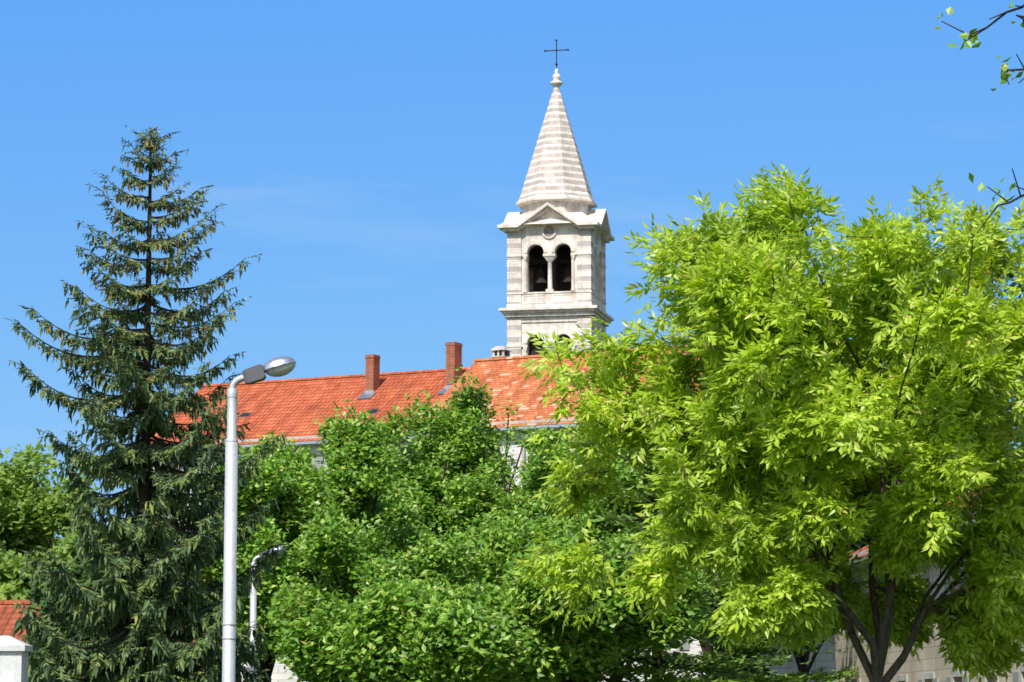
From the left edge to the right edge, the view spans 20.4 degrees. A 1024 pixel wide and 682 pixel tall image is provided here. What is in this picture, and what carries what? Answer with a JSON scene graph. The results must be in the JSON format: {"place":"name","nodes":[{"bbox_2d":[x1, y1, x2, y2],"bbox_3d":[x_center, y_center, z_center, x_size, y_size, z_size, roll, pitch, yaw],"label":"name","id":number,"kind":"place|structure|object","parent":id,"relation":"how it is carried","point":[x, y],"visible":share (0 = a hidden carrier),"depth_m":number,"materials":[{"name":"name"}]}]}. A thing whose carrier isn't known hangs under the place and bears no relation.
{"place":"outdoors","nodes":[
{"label":"outdoors","id":0,"kind":"place"},
{"bbox_2d":[0,636,32,681],"bbox_3d":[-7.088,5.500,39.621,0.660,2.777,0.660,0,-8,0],"label":"white gate pier","id":1,"kind":"structure","parent":0,"point":[14,652],"depth_m":39.48,"materials":[{"name":"paint"}]},
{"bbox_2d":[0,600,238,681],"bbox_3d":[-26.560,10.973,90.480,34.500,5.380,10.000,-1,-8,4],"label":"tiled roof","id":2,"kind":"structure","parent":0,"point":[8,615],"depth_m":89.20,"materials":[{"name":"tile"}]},
{"bbox_2d":[137,367,468,681],"bbox_3d":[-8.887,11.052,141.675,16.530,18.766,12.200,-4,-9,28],"label":"building","id":3,"kind":"structure","parent":0,"point":[294,408],"depth_m":139.93,"materials":[{"name":"orange tile"}]},
{"bbox_2d":[239,409,379,417],"bbox_3d":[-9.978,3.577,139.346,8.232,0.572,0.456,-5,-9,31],"label":"roof skylights","id":4,"kind":"object","parent":3,"relation":"on","point":[374,411],"visible":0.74,"depth_m":141.07,"materials":[{"name":"silver metal"}]},
{"bbox_2d":[357,350,380,398],"bbox_3d":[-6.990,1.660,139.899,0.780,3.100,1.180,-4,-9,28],"label":"chimney","id":5,"kind":"object","parent":3,"relation":"on","point":[372,376],"visible":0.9,"depth_m":139.89,"materials":[{"name":"red brick"}]},
{"bbox_2d":[438,331,462,393],"bbox_3d":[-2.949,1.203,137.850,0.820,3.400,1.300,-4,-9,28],"label":"chimney","id":6,"kind":"object","parent":3,"relation":"on","point":[453,355],"visible":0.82,"depth_m":137.81,"materials":[{"name":"red brick"}]},
{"bbox_2d":[0,0,1023,554],"label":"sky","id":7,"kind":"structure","parent":0,"point":[373,154],"materials":[{"name":"blue"}]},
{"bbox_2d":[497,39,614,356],"bbox_3d":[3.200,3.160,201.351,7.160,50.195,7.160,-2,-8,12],"label":"bell tower","id":8,"kind":"structure","parent":0,"point":[557,230],"depth_m":200.18,"materials":[{"name":"stone"}]},
{"bbox_2d":[835,486,1023,681],"bbox_3d":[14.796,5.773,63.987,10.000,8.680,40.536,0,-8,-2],"label":"building","id":9,"kind":"structure","parent":0,"point":[931,667],"depth_m":70.20,"materials":[{"name":"stone"}]},
{"bbox_2d":[934,3,1023,232],"bbox_3d":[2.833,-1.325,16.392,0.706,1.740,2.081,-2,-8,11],"label":"tree branches","id":10,"kind":"object","parent":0,"point":[974,37],"visible":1,"depth_m":15.67,"materials":[{"name":"green plant"}]},
{"label":"ground","id":11,"kind":"structure","parent":0,"visible":0},
{"bbox_2d":[0,528,16,560],"bbox_3d":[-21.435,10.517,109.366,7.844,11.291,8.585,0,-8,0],"label":"pale tree wood","id":12,"kind":"object","parent":11,"relation":"on","point":[3,554],"visible":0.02,"depth_m":110.27,"materials":[{"name":"green plant"}]},
{"bbox_2d":[0,441,100,561],"bbox_3d":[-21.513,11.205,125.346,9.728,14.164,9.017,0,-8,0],"label":"tree","id":13,"kind":"object","parent":11,"relation":"on","point":[32,512],"visible":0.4,"depth_m":124.05,"materials":[{"name":"green plant"}]},
{"bbox_2d":[0,520,107,599],"bbox_3d":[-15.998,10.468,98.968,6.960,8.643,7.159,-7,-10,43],"label":"pale tree wood","id":14,"kind":"object","parent":11,"relation":"on","point":[12,587],"visible":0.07,"depth_m":99.43,"materials":[{"name":"green plant"}]},
{"bbox_2d":[18,553,170,681],"bbox_3d":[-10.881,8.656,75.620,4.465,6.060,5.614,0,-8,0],"label":"dark tree wood","id":15,"kind":"object","parent":11,"relation":"on","point":[79,575],"visible":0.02,"depth_m":74.52,"materials":[{"name":"green plant"}]},
{"bbox_2d":[2,126,287,681],"bbox_3d":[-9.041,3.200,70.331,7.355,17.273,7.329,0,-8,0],"label":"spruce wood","id":16,"kind":"object","parent":11,"relation":"on","point":[141,646],"visible":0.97,"depth_m":69.58,"materials":[{"name":"green plant"}]},
{"bbox_2d":[222,356,295,681],"bbox_3d":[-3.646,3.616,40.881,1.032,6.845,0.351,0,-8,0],"label":"street lamp","id":17,"kind":"object","parent":11,"relation":"on","point":[279,366],"visible":1,"depth_m":40.98,"materials":[{"name":"metal"}]},
{"bbox_2d":[249,546,282,681],"bbox_3d":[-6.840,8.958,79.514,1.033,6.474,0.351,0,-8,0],"label":"street lamp","id":18,"kind":"object","parent":11,"relation":"on","point":[253,603],"visible":0.45,"depth_m":79.66,"materials":[{"name":"metal"}]},
{"bbox_2d":[188,442,351,681],"bbox_3d":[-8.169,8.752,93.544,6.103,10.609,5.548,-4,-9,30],"label":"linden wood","id":19,"kind":"object","parent":11,"relation":"on","point":[302,499],"visible":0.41,"depth_m":92.77,"materials":[{"name":"green plant"}]},
{"bbox_2d":[240,398,438,598],"bbox_3d":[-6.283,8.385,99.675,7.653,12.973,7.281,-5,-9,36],"label":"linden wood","id":20,"kind":"object","parent":11,"relation":"on","point":[361,464],"visible":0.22,"depth_m":99.25,"materials":[{"name":"green plant"}]},
{"bbox_2d":[267,506,468,681],"bbox_3d":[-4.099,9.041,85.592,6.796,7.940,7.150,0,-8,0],"label":"tree wood","id":21,"kind":"object","parent":11,"relation":"on","point":[352,561],"visible":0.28,"depth_m":84.42,"materials":[{"name":"green plant"}]},
{"bbox_2d":[264,574,547,681],"bbox_3d":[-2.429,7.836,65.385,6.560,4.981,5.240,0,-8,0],"label":"tree wood","id":22,"kind":"object","parent":11,"relation":"on","point":[400,631],"visible":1,"depth_m":64.37,"materials":[{"name":"green plant"}]},
{"bbox_2d":[367,405,479,549],"bbox_3d":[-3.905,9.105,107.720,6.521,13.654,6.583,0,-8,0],"label":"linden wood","id":23,"kind":"object","parent":11,"relation":"on","point":[426,484],"visible":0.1,"depth_m":108.48,"materials":[{"name":"green plant"}]},
{"bbox_2d":[399,364,525,515],"bbox_3d":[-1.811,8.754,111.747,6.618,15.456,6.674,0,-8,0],"label":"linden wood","id":24,"kind":"object","parent":11,"relation":"on","point":[467,413],"visible":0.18,"depth_m":111.42,"materials":[{"name":"green plant"}]},
{"bbox_2d":[365,509,570,600],"bbox_3d":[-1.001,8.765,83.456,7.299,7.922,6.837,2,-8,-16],"label":"tree wood","id":25,"kind":"object","parent":11,"relation":"on","point":[482,561],"visible":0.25,"depth_m":82.93,"materials":[{"name":"green plant"}]},
{"bbox_2d":[437,423,543,548],"bbox_3d":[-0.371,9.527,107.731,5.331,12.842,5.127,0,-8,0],"label":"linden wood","id":26,"kind":"object","parent":11,"relation":"on","point":[477,502],"visible":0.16,"depth_m":106.94,"materials":[{"name":"green plant"}]},
{"bbox_2d":[456,422,642,662],"bbox_3d":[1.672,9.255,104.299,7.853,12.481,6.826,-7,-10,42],"label":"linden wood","id":27,"kind":"object","parent":11,"relation":"on","point":[533,473],"visible":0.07,"depth_m":103.38,"materials":[{"name":"green plant"}]},
{"bbox_2d":[495,526,719,681],"bbox_3d":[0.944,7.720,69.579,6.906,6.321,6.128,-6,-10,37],"label":"tree wood","id":28,"kind":"object","parent":11,"relation":"on","point":[572,653],"visible":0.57,"depth_m":68.41,"materials":[{"name":"green plant"}]},
{"bbox_2d":[509,421,724,679],"bbox_3d":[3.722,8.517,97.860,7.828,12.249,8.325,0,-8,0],"label":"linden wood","id":29,"kind":"object","parent":11,"relation":"on","point":[629,475],"visible":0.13,"depth_m":96.60,"materials":[{"name":"green plant"}]},
{"bbox_2d":[503,480,811,681],"bbox_3d":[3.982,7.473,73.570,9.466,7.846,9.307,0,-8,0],"label":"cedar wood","id":30,"kind":"object","parent":11,"relation":"on","point":[656,668],"visible":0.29,"depth_m":73.26,"materials":[{"name":"green plant"}]},
{"bbox_2d":[411,344,911,681],"bbox_3d":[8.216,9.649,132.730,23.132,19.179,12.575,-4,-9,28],"label":"building","id":31,"kind":"structure","parent":11,"relation":"on","point":[502,377],"depth_m":132.73,"materials":[{"name":"orange tile"}]},
{"bbox_2d":[490,345,511,357],"bbox_3d":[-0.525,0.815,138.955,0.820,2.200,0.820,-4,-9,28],"label":"chimney stone","id":32,"kind":"object","parent":31,"relation":"on","point":[500,351],"visible":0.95,"depth_m":138.77,"materials":[{"name":"stone"}]},
{"bbox_2d":[615,373,801,677],"bbox_3d":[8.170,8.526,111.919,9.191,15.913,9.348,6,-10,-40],"label":"tree","id":33,"kind":"object","parent":11,"relation":"on","point":[711,648],"visible":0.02,"depth_m":111.32,"materials":[{"name":"green plant"}]},
{"bbox_2d":[620,537,866,681],"bbox_3d":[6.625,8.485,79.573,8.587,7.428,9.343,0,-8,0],"label":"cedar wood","id":34,"kind":"object","parent":11,"relation":"on","point":[760,648],"visible":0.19,"depth_m":78.91,"materials":[{"name":"green plant"}]},
{"bbox_2d":[511,163,1023,681],"bbox_3d":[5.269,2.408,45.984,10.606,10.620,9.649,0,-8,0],"label":"tree","id":35,"kind":"object","parent":11,"relation":"on","point":[789,359],"visible":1,"depth_m":44.58,"materials":[{"name":"green plant"}]},
{"bbox_2d":[793,469,914,674],"bbox_3d":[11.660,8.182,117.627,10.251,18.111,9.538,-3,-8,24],"label":"tree wood","id":36,"kind":"object","parent":11,"relation":"on","point":[804,667],"visible":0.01,"depth_m":117.20,"materials":[{"name":"green plant"}]},
{"bbox_2d":[899,235,1023,503],"bbox_3d":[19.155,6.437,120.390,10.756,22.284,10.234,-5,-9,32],"label":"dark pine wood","id":37,"kind":"object","parent":11,"relation":"on","point":[985,299],"depth_m":120.84,"materials":[{"name":"green plant"}]},
{"bbox_2d":[994,257,1023,449],"bbox_3d":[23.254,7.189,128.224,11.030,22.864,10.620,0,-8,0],"label":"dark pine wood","id":38,"kind":"object","parent":11,"relation":"on","point":[1012,284],"visible":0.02,"depth_m":128.91,"materials":[{"name":"green plant"}]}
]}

